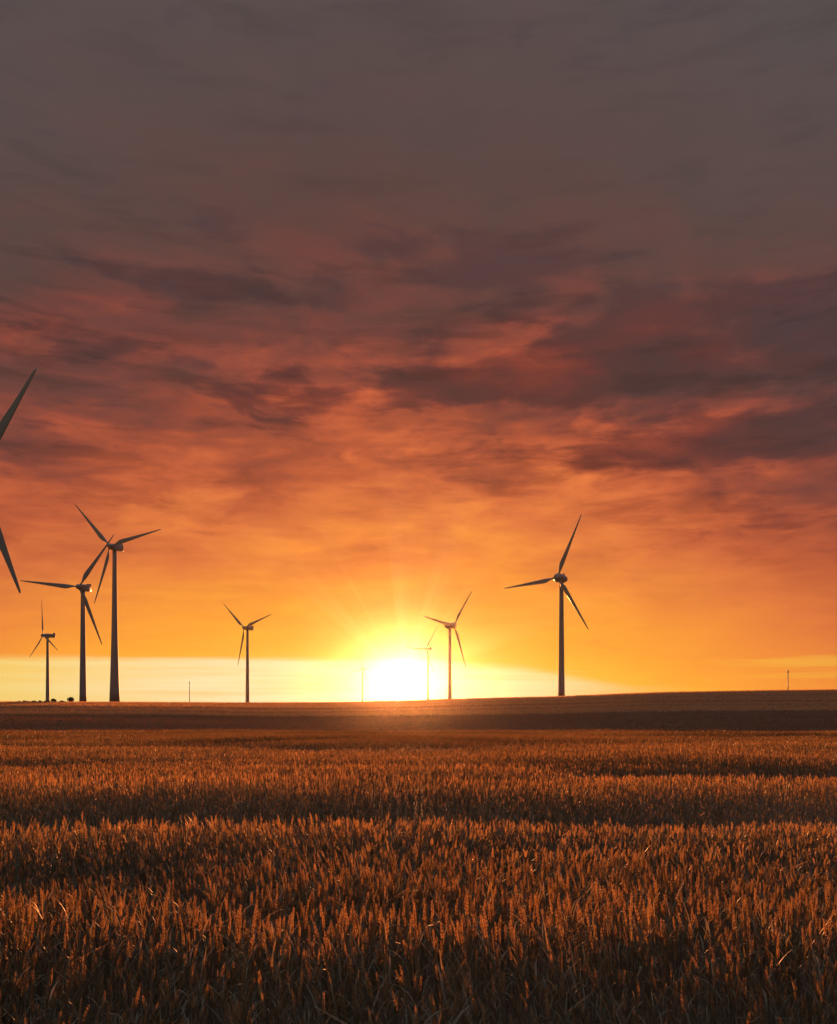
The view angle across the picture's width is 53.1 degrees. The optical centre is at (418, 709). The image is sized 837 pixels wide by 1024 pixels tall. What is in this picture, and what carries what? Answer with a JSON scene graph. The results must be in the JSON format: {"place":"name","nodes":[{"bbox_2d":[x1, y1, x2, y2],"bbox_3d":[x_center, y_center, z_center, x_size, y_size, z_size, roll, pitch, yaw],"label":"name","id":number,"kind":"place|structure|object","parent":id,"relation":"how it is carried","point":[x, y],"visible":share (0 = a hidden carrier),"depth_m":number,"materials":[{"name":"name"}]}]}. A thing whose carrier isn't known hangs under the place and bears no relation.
{"place":"outdoors","nodes":[
{"label":"outdoors","id":0,"kind":"place"},
{"bbox_2d":[0,690,836,1023],"bbox_3d":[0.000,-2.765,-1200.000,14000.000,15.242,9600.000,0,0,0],"label":"ground","id":1,"kind":"structure","parent":0,"point":[528,978],"depth_m":10.90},
{"bbox_2d":[0,369,36,592],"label":"wind turbine","id":2,"kind":"object","parent":1,"relation":"on","point":[6,419],"visible":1,"depth_m":235.99,"materials":[{"name":"paint"}]},
{"bbox_2d":[30,598,56,700],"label":"wind turbine","id":3,"kind":"object","parent":1,"relation":"on","point":[48,636],"visible":0.99,"depth_m":801.80,"materials":[{"name":"paint"}]},
{"bbox_2d":[20,535,113,701],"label":"wind turbine","id":4,"kind":"object","parent":1,"relation":"on","point":[83,588],"visible":0.99,"depth_m":480.42,"materials":[{"name":"paint"}]},
{"bbox_2d":[75,504,160,701],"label":"wind turbine","id":5,"kind":"object","parent":1,"relation":"on","point":[114,695],"visible":0.94,"depth_m":506.31,"materials":[{"name":"paint"}]},
{"bbox_2d":[225,606,270,702],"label":"wind turbine","id":6,"kind":"object","parent":1,"relation":"on","point":[248,627],"visible":0.98,"depth_m":790.72,"materials":[{"name":"paint"}]},
{"bbox_2d":[348,652,369,700],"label":"wind turbine","id":7,"kind":"object","parent":1,"relation":"on","point":[361,668],"visible":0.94,"depth_m":1618.47,"materials":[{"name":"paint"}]},
{"bbox_2d":[0,728,836,1023],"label":"wheat crop","id":8,"kind":"object","parent":1,"relation":"on","point":[759,906],"visible":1,"depth_m":6.49,"materials":[{"name":"brown plant"}]},
{"bbox_2d":[0,689,836,733],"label":"straw stubble","id":9,"kind":"object","parent":1,"relation":"on","point":[69,708],"visible":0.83,"depth_m":269.57,"materials":[{"name":"plant"}]},
{"bbox_2d":[406,628,436,698],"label":"wind turbine","id":10,"kind":"object","parent":1,"relation":"on","point":[427,651],"visible":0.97,"depth_m":1148.63,"materials":[{"name":"paint"}]},
{"bbox_2d":[424,591,471,698],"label":"wind turbine","id":11,"kind":"object","parent":1,"relation":"on","point":[450,626],"visible":0.98,"depth_m":653.86,"materials":[{"name":"paint"}]},
{"bbox_2d":[504,514,588,695],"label":"wind turbine","id":12,"kind":"object","parent":1,"relation":"on","point":[560,578],"visible":0.98,"depth_m":463.61,"materials":[{"name":"paint"}]},
{"bbox_2d":[0,0,836,702],"label":"sky","id":13,"kind":"structure","parent":0,"point":[361,308],"materials":[{"name":"orange"}]}
]}

